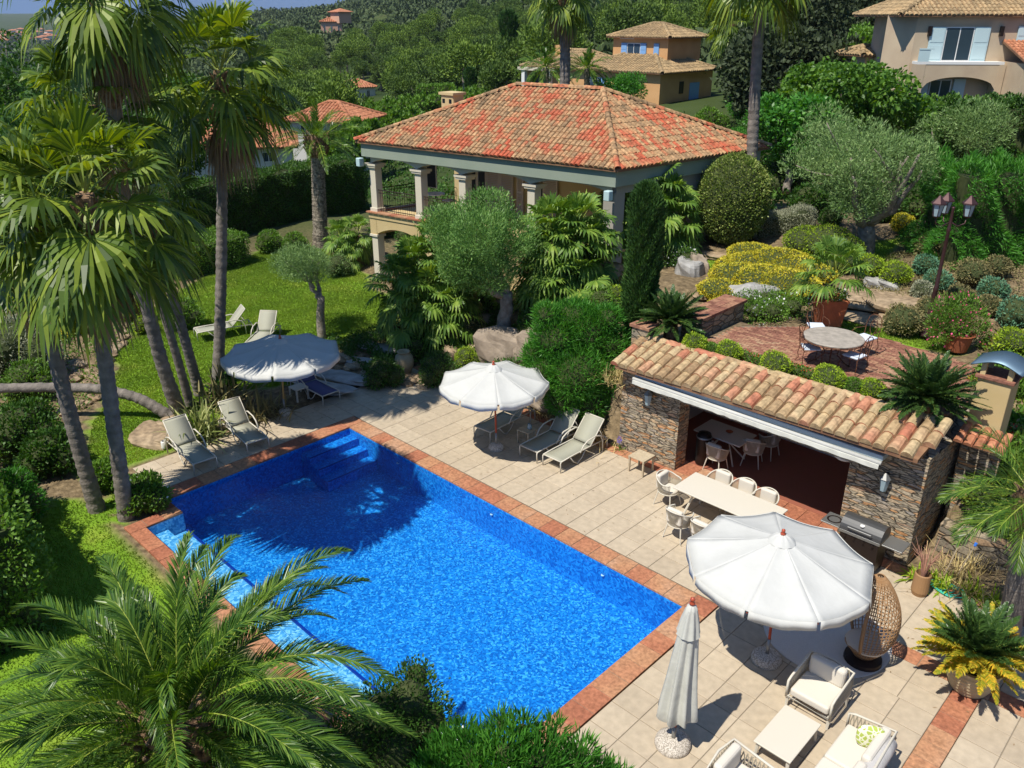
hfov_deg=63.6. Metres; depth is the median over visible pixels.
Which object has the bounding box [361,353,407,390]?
garden bush
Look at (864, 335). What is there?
iron chair
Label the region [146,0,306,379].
fan palm
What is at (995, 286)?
round shrub
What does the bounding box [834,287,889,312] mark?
rock
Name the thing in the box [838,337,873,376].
iron chair
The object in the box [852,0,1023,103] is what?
balcony house
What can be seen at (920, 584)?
potted plant
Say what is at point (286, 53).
pine tree
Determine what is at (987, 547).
garden wall
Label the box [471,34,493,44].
pine tree
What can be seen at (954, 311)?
pink oleander
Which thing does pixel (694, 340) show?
round shrub
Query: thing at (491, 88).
pine tree
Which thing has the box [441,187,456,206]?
iron chair
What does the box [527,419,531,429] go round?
glass lantern
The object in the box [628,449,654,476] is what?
side table
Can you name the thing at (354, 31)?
pine tree
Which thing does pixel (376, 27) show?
pine tree
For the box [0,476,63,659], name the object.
garden hedge
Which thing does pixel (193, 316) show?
garden bush
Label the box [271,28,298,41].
pine tree
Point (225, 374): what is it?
garden bush
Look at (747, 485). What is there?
rope chair
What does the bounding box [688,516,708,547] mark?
rope chair
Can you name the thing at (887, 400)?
terrace bed
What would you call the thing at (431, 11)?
pine tree
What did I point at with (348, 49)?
pine tree
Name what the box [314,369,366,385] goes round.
stone step
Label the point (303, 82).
pine tree
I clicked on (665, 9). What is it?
pine tree
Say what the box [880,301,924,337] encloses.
round shrub
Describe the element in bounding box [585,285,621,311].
garden bush
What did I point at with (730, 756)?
lounge armchair
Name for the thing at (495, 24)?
pine tree
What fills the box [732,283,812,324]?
rose bush
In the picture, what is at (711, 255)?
stepping stone
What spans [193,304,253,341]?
sun lounger
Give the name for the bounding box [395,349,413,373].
old jar
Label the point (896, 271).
round shrub
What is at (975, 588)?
agave
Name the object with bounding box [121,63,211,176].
garden tree
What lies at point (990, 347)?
creeper
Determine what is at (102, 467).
garden bush
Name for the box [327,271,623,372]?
ground cover
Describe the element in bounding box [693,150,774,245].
egg shrub
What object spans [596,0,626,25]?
pine tree
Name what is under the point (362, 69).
pine tree
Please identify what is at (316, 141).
feather palm
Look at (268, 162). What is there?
house
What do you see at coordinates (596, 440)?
dry grass
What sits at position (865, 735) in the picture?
green pillow
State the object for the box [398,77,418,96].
pine tree
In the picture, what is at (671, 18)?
pine tree
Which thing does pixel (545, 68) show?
feather palm
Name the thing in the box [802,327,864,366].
round table
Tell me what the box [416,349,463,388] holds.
garden bush
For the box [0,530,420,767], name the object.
feather palm
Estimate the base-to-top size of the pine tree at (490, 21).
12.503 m
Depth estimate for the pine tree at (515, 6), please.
287.41 m
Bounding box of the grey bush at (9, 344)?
[0,311,68,382]
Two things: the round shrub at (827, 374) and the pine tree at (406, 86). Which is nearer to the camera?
the round shrub at (827, 374)
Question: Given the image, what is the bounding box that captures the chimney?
[952,351,1023,455]
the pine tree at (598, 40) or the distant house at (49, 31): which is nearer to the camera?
the pine tree at (598, 40)
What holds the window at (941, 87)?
in the balcony house at (942, 48)
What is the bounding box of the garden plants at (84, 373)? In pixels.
[0,278,162,467]
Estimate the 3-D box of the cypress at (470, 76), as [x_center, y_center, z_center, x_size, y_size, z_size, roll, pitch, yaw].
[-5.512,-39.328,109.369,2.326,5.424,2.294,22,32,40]
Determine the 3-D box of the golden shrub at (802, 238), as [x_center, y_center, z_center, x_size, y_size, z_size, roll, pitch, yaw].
[10.832,-4.625,28.021,2.250,1.436,3.847,-6,25,-14]
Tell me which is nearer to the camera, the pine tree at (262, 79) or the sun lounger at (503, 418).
the sun lounger at (503, 418)
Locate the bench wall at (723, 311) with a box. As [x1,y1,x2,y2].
[681,294,747,336]
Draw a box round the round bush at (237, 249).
[173,225,251,279]
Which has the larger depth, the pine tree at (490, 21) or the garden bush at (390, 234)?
the pine tree at (490, 21)
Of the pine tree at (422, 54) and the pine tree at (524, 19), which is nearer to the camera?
the pine tree at (422, 54)
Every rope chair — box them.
[653,469,681,504]
[662,504,693,545]
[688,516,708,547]
[702,441,730,468]
[702,469,732,510]
[725,477,756,512]
[740,438,766,469]
[751,487,779,504]
[759,433,780,460]
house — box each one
[44,30,56,34]
[188,119,298,179]
[284,100,386,170]
[345,77,377,98]
[517,21,720,104]
[611,335,969,566]
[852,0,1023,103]
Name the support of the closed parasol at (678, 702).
on the patio
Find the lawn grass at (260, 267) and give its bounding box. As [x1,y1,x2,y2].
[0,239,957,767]
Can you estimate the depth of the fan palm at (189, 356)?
22.31 m
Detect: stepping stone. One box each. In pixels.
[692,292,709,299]
[698,251,725,259]
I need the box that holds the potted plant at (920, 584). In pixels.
[911,537,947,597]
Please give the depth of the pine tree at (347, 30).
332.74 m
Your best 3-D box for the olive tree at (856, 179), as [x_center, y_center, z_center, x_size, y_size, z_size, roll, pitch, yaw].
[11.297,-6.785,27.610,5.741,5.414,5.037,22,32,40]
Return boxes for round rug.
[763,614,891,677]
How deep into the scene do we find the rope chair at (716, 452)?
21.51 m
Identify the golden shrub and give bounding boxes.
[695,241,837,298]
[782,222,866,273]
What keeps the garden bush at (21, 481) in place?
on the ground at (62, 488)
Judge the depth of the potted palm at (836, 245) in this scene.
22.71 m
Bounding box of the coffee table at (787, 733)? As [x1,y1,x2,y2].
[753,704,820,767]
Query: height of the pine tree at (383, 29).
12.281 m
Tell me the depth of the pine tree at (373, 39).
317.90 m
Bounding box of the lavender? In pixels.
[612,436,625,450]
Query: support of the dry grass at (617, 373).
on the ground at (62, 488)
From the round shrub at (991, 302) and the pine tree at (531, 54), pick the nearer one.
the round shrub at (991, 302)
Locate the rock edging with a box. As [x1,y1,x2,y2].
[56,321,134,420]
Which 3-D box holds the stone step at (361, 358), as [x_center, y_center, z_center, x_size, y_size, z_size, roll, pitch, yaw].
[-5.408,-0.776,28.425,2.325,0.200,0.741,10,26,22]
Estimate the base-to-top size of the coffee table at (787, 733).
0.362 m
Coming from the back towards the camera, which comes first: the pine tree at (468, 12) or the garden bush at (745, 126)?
the pine tree at (468, 12)
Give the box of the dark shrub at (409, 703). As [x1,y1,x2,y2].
[299,653,458,767]
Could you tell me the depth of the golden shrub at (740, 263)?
26.53 m
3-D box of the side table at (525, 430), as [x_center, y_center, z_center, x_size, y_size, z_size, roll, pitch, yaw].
[0.421,1.446,23.238,0.420,0.420,0.420,18,30,35]
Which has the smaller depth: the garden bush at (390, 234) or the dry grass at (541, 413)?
the dry grass at (541, 413)
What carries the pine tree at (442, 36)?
on the ground at (62, 488)
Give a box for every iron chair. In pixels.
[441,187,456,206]
[795,324,823,364]
[801,302,829,342]
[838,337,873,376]
[849,314,882,354]
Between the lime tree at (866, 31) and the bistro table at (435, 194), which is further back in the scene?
the lime tree at (866, 31)
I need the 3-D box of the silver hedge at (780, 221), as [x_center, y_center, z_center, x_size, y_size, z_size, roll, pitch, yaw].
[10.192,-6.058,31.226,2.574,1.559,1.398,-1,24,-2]
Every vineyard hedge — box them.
[282,83,488,127]
[289,102,424,153]
[322,115,385,168]
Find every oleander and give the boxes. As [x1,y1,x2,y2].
[406,701,636,767]
[517,293,631,423]
[923,290,992,346]
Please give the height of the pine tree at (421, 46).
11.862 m
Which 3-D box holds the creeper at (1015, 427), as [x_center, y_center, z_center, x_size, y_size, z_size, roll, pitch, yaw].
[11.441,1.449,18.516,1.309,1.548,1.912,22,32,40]
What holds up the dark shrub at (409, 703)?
on the ground at (62, 488)
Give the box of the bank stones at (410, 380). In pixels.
[331,342,475,389]
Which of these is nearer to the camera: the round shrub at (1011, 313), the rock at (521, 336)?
the round shrub at (1011, 313)
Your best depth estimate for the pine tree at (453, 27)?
261.45 m
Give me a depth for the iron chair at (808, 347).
20.56 m
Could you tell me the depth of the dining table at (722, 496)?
19.29 m
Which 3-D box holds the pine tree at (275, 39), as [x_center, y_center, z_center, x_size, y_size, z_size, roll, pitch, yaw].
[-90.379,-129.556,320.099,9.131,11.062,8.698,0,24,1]
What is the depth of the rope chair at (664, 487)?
20.12 m
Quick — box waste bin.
[695,430,712,465]
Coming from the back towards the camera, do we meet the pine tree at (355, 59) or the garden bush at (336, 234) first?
the pine tree at (355, 59)
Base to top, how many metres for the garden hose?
0.039 m
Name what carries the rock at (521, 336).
on the ground at (62, 488)
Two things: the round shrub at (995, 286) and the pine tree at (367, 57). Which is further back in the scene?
the pine tree at (367, 57)
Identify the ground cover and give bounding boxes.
[293,111,915,218]
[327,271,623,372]
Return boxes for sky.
[0,0,343,15]
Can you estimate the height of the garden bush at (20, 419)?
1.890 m
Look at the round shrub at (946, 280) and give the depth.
24.78 m
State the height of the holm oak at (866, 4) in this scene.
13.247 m
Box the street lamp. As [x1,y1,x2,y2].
[919,192,977,337]
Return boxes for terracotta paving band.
[413,366,1023,767]
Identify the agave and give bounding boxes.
[895,561,937,593]
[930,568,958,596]
[955,570,1000,603]
[974,583,1001,608]
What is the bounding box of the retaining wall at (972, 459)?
[943,441,1000,516]
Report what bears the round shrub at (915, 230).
on the ground at (62, 488)
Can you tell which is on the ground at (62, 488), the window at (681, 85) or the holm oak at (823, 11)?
the holm oak at (823, 11)
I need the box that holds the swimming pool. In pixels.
[124,416,717,762]
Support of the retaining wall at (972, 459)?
on the ground at (62, 488)
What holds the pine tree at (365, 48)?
on the ground at (62, 488)
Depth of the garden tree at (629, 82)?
59.35 m
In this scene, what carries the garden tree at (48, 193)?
on the ground at (62, 488)
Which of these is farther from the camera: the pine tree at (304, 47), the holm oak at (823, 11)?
the pine tree at (304, 47)
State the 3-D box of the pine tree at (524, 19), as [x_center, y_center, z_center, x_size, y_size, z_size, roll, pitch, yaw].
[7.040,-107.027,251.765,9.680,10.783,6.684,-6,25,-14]
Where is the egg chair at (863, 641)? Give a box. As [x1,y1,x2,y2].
[843,573,901,671]
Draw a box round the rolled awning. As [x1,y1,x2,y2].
[632,375,887,468]
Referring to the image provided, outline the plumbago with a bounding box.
[662,243,697,268]
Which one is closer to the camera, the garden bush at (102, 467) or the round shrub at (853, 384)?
the round shrub at (853, 384)
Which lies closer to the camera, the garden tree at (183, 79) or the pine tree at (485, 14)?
the garden tree at (183, 79)
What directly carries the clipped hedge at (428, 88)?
on the ground at (62, 488)
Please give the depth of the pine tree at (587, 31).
178.50 m
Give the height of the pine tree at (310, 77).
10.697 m
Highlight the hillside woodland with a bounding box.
[0,0,751,119]
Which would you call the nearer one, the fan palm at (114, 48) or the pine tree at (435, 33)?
the fan palm at (114, 48)
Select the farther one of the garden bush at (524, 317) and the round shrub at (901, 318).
the garden bush at (524, 317)
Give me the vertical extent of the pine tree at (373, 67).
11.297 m
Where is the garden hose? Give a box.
[930,579,965,597]
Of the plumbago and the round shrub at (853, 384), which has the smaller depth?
the round shrub at (853, 384)
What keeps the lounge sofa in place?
on the patio
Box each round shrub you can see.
[453,345,479,368]
[681,330,708,351]
[704,341,717,352]
[715,339,744,359]
[758,349,793,373]
[810,363,847,388]
[817,206,843,225]
[841,376,863,392]
[859,377,888,400]
[860,252,885,276]
[878,260,913,284]
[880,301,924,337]
[889,211,915,232]
[904,218,924,243]
[909,279,933,297]
[911,253,939,274]
[913,295,948,326]
[914,234,940,255]
[922,267,956,292]
[944,283,975,303]
[952,256,993,286]
[975,293,1003,316]
[976,275,1011,298]
[985,254,1014,277]
[992,325,1023,354]
[994,294,1023,329]
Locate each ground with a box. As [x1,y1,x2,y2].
[0,0,1023,767]
[854,243,1023,332]
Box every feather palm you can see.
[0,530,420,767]
[269,96,370,248]
[516,43,578,86]
[570,45,610,88]
[932,424,1023,637]
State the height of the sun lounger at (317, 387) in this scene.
0.956 m
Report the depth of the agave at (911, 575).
17.63 m
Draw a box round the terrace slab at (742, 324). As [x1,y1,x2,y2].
[673,321,974,420]
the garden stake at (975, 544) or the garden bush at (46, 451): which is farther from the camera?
the garden bush at (46, 451)
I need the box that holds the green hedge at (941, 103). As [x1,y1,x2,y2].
[857,92,998,154]
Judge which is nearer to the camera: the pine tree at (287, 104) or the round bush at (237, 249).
the round bush at (237, 249)
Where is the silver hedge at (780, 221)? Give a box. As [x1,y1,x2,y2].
[753,202,817,240]
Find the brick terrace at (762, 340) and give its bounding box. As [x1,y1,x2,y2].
[707,326,974,416]
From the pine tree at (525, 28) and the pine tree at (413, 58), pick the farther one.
the pine tree at (413, 58)
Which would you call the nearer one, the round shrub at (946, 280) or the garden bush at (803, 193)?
the round shrub at (946, 280)
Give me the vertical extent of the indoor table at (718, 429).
0.765 m
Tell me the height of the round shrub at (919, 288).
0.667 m
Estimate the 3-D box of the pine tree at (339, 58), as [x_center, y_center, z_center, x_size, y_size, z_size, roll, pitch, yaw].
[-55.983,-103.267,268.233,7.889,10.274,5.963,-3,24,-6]
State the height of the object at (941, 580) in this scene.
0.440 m
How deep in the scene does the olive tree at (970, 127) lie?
34.19 m
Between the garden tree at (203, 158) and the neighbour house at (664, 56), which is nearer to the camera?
the garden tree at (203, 158)
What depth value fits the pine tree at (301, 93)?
106.97 m
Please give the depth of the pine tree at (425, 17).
326.35 m
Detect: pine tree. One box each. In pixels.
[243,70,282,93]
[256,43,277,56]
[257,39,283,48]
[262,90,307,125]
[267,78,314,101]
[268,35,289,44]
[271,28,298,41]
[275,48,305,59]
[277,40,289,48]
[278,54,312,73]
[278,72,322,85]
[281,84,323,115]
[283,26,306,39]
[284,40,299,51]
[289,78,312,88]
[292,43,312,72]
[294,33,325,51]
[298,45,327,70]
[301,68,332,73]
[307,51,328,69]
[307,69,373,106]
[309,76,359,98]
[309,77,354,94]
[312,67,345,79]
[317,62,334,71]
[328,50,348,72]
[334,40,366,72]
[339,33,369,42]
[343,36,372,59]
[345,28,363,36]
[347,27,365,37]
[348,56,366,78]
[350,60,372,80]
[358,51,378,73]
[367,34,381,45]
[368,19,393,36]
[369,60,384,90]
[373,40,400,57]
[375,40,396,48]
[375,53,416,92]
[377,30,408,47]
[377,53,399,71]
[380,23,394,33]
[382,66,397,98]
[383,71,428,96]
[385,24,409,33]
[388,54,423,67]
[391,46,412,53]
[392,61,437,83]
[393,46,423,60]
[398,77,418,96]
[399,27,416,42]
[405,35,424,49]
[408,17,436,36]
[412,38,432,52]
[412,47,444,63]
[416,13,437,23]
[423,51,444,66]
[423,52,444,68]
[426,7,444,26]
[426,44,449,48]
[428,45,450,56]
[429,30,444,43]
[432,58,461,88]
[436,35,501,88]
[438,27,450,42]
[445,25,472,44]
[447,22,471,36]
[451,8,465,21]
[456,20,483,36]
[457,8,478,20]
[459,15,485,28]
[461,35,480,44]
[464,0,481,14]
[469,24,496,36]
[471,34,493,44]
[473,9,497,20]
[476,5,492,15]
[477,58,524,89]
[479,75,494,93]
[484,16,498,28]
[488,2,510,15]
[488,20,499,32]
[489,34,531,71]
[498,23,540,35]
[506,4,528,13]
[515,20,594,58]
[516,10,533,18]
[517,11,529,24]
[520,14,540,24]
[522,36,542,61]
[524,0,541,4]
[525,14,548,27]
[582,15,598,39]
[590,9,605,26]
[593,4,627,13]
[593,30,612,50]
[594,19,617,42]
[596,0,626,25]
[596,0,630,7]
[598,0,665,33]
[632,0,678,20]
[641,0,678,4]
[661,7,693,28]
[671,0,693,7]
[674,2,700,26]
[680,0,695,3]
[689,0,752,57]
[690,0,709,30]
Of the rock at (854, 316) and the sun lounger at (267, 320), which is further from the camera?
the sun lounger at (267, 320)
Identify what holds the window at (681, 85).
in the neighbour house at (664, 56)
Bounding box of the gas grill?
[821,511,910,574]
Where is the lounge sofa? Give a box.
[815,712,897,767]
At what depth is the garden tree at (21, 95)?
38.47 m
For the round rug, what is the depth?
15.81 m
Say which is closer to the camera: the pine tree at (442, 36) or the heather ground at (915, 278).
the heather ground at (915, 278)
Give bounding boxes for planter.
[812,293,849,326]
[945,650,1001,698]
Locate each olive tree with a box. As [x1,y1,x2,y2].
[266,238,334,338]
[413,182,543,326]
[776,98,945,253]
[913,94,1019,166]
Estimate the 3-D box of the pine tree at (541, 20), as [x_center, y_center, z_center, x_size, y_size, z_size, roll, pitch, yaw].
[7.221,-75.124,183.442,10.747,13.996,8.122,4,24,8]
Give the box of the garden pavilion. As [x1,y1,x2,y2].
[835,43,875,64]
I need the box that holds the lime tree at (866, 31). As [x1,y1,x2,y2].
[841,21,873,61]
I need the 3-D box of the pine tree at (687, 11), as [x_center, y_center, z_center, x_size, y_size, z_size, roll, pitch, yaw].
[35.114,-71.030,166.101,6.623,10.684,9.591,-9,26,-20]
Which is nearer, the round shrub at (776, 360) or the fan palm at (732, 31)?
the round shrub at (776, 360)
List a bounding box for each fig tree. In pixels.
[742,87,846,193]
[769,56,936,156]
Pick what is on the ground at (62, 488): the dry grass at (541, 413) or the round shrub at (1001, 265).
the round shrub at (1001, 265)
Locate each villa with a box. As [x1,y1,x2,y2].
[318,8,352,32]
[353,82,771,290]
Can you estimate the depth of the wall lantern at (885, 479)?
17.61 m
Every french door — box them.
[426,165,437,187]
[470,172,477,206]
[477,172,487,204]
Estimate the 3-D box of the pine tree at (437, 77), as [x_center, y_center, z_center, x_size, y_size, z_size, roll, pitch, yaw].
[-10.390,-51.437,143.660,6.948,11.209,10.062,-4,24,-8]
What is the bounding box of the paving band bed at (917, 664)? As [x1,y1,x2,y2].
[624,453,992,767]
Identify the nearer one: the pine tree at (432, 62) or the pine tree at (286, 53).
the pine tree at (432, 62)
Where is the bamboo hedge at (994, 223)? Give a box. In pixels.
[895,143,1023,271]
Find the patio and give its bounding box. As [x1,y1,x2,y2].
[133,368,1023,767]
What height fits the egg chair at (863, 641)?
1.926 m
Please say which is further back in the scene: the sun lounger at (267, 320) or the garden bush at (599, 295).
the sun lounger at (267, 320)
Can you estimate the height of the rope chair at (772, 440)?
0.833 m
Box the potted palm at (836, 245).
[786,234,875,305]
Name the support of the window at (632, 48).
in the neighbour house at (664, 56)
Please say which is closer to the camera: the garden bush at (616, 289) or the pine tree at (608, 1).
the garden bush at (616, 289)
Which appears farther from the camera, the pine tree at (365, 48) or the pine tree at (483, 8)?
the pine tree at (483, 8)
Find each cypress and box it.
[461,66,478,90]
[497,8,519,58]
[619,178,667,339]
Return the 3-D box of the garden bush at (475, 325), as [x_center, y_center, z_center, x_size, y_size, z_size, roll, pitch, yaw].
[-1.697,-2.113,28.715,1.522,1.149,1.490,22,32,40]
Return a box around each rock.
[128,420,171,450]
[155,415,177,425]
[441,345,457,359]
[473,325,519,362]
[475,312,495,324]
[513,327,532,363]
[529,394,550,412]
[600,261,623,285]
[674,256,704,277]
[690,252,709,273]
[728,282,779,297]
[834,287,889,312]
[843,308,883,327]
[862,275,880,287]
[862,291,949,322]
[875,279,902,290]
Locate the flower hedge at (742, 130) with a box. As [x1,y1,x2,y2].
[717,126,746,136]
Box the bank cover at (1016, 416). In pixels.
[971,348,1023,540]
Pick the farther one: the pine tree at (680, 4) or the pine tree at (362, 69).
the pine tree at (362, 69)
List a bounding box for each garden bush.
[0,356,55,402]
[0,393,66,467]
[0,464,54,524]
[11,425,75,479]
[92,454,129,491]
[112,467,174,516]
[120,299,141,320]
[131,315,145,333]
[161,296,205,329]
[211,371,238,395]
[255,228,283,252]
[281,230,309,251]
[323,228,358,254]
[324,253,353,276]
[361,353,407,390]
[368,224,394,237]
[393,231,412,241]
[394,327,436,361]
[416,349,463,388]
[447,310,486,339]
[463,291,497,313]
[513,306,537,332]
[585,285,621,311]
[608,283,621,301]
[693,105,730,128]
[722,95,747,118]
[733,119,747,128]
[736,112,785,134]
[758,133,795,165]
[763,157,811,197]
[785,181,836,217]
[822,173,867,207]
[863,190,905,223]
[900,178,932,219]
[905,156,928,183]
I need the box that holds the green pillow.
[855,725,884,747]
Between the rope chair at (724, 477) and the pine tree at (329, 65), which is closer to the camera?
the rope chair at (724, 477)
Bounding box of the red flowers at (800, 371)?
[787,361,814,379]
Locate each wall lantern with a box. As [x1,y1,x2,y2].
[644,390,652,405]
[879,472,890,491]
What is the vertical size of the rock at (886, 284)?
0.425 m
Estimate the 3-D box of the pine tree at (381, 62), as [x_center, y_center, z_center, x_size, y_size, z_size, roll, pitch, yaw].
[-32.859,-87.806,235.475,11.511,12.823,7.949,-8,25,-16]
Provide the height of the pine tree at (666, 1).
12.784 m
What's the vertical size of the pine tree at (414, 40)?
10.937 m
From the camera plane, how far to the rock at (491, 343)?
26.68 m
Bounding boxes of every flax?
[153,394,255,454]
[177,359,273,419]
[229,382,300,432]
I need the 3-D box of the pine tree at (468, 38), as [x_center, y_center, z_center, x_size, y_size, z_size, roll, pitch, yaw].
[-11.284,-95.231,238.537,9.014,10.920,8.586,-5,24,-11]
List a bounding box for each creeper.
[955,329,1023,541]
[1005,408,1023,455]
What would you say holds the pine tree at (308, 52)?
on the ground at (62, 488)
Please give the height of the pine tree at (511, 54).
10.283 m
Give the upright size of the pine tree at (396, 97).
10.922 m
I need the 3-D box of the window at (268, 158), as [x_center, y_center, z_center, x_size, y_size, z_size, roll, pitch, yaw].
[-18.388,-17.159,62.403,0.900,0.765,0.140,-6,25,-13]
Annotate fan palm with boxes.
[0,0,204,414]
[0,39,194,406]
[0,95,211,522]
[0,125,139,513]
[103,146,223,396]
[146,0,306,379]
[523,0,602,87]
[700,0,814,160]
[705,4,753,63]
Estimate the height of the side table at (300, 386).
0.420 m
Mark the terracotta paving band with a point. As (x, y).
(952, 716)
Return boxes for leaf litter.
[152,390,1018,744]
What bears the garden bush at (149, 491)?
on the ground at (62, 488)
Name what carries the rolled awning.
attached to the pool house at (920, 460)
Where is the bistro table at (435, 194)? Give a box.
[428,192,444,211]
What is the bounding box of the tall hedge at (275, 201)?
[141,152,369,234]
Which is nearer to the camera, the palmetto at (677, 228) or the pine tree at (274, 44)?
the palmetto at (677, 228)
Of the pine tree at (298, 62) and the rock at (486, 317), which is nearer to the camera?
the rock at (486, 317)
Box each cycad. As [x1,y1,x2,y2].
[631,284,707,341]
[868,348,991,424]
[910,592,1023,705]
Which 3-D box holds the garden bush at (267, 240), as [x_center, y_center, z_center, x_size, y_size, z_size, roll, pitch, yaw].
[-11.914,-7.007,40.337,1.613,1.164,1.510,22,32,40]
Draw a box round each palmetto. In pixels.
[322,213,373,272]
[362,214,488,355]
[509,189,625,313]
[586,160,704,265]
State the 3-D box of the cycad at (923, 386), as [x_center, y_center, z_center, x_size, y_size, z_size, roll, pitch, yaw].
[9.077,0.010,17.869,2.404,1.652,2.356,22,32,40]
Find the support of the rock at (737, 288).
on the ground at (62, 488)
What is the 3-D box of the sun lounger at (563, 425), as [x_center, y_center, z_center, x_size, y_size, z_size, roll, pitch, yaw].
[1.117,1.320,22.865,0.760,0.956,2.031,21,31,38]
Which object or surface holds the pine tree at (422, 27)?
on the ground at (62, 488)
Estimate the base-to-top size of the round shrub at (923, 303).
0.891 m
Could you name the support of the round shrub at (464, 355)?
on the ground at (62, 488)
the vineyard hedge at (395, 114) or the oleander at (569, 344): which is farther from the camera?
the vineyard hedge at (395, 114)
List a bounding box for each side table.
[288,382,308,402]
[517,424,536,442]
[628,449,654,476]
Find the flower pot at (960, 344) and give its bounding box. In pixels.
[944,328,976,352]
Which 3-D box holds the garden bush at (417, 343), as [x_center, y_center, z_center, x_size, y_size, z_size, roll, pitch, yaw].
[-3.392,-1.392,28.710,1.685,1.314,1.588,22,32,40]
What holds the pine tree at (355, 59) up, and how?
on the ground at (62, 488)
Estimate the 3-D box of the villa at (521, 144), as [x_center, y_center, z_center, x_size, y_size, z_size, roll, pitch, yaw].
[1.716,-7.957,34.210,14.102,8.519,11.040,22,32,40]
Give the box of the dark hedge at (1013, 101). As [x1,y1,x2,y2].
[916,90,1023,181]
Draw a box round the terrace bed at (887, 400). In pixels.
[679,330,972,416]
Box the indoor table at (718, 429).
[694,419,756,466]
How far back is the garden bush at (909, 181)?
38.68 m
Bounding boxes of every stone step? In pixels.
[292,379,357,395]
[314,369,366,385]
[345,356,371,363]
[358,340,396,354]
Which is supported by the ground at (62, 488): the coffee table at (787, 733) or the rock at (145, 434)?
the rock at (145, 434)
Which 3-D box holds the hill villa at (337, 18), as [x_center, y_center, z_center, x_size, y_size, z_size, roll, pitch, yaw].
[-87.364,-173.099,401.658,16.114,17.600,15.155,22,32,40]
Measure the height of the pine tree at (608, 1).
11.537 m
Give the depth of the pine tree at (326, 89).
96.67 m
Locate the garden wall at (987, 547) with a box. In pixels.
[934,517,1012,570]
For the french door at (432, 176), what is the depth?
35.65 m
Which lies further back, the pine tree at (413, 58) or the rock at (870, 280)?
the pine tree at (413, 58)
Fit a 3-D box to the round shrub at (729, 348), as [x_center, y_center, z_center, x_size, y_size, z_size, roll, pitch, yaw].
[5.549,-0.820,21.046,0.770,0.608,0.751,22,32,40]
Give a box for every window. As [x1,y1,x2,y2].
[262,152,273,161]
[627,43,640,53]
[679,81,683,93]
[927,79,951,103]
[940,27,975,60]
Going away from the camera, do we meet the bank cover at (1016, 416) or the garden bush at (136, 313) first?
the bank cover at (1016, 416)
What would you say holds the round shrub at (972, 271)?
on the ground at (62, 488)
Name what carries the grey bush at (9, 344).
on the ground at (62, 488)
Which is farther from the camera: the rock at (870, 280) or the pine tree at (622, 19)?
the pine tree at (622, 19)
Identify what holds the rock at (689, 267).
on the ground at (62, 488)
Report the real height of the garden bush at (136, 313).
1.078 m
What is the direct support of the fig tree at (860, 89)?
on the ground at (62, 488)
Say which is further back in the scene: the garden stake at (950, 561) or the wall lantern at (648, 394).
the wall lantern at (648, 394)
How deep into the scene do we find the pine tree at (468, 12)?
310.17 m
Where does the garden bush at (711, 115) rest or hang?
on the ground at (62, 488)
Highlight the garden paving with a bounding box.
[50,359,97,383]
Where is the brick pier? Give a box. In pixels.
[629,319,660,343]
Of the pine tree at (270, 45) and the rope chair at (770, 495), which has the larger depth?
the pine tree at (270, 45)
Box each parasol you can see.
[220,333,340,416]
[439,360,549,451]
[654,597,699,758]
[686,511,873,670]
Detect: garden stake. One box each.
[944,548,957,575]
[951,542,977,583]
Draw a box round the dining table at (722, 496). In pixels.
[673,472,787,515]
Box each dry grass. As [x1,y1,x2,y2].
[525,409,554,420]
[550,421,621,462]
[581,355,627,390]
[897,537,1007,606]
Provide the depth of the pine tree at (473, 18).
276.63 m
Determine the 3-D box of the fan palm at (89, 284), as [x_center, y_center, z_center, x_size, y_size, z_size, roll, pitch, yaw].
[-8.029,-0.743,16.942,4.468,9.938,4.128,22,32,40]
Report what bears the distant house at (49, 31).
on the ground at (62, 488)
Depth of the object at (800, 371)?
20.04 m
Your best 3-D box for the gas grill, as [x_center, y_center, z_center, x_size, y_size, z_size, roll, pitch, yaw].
[7.559,3.439,17.857,1.760,1.150,0.634,22,32,40]
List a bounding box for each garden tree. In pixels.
[0,28,82,127]
[0,62,153,195]
[0,127,71,262]
[105,98,211,193]
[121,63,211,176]
[592,71,647,98]
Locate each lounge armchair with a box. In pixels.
[707,738,774,767]
[785,650,855,729]
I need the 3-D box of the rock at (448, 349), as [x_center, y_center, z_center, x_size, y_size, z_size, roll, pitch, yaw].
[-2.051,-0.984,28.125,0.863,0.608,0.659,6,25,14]
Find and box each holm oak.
[704,19,825,117]
[726,0,863,56]
[790,27,864,67]
[814,0,884,34]
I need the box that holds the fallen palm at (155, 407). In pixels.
[0,382,174,417]
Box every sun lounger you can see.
[162,414,218,475]
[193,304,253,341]
[217,396,269,454]
[245,310,281,342]
[287,369,340,405]
[473,405,535,442]
[519,408,579,463]
[542,412,607,473]
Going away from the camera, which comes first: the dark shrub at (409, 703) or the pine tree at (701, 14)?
the dark shrub at (409, 703)
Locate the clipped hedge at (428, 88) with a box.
[415,82,455,95]
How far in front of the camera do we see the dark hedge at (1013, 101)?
35.04 m
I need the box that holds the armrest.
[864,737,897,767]

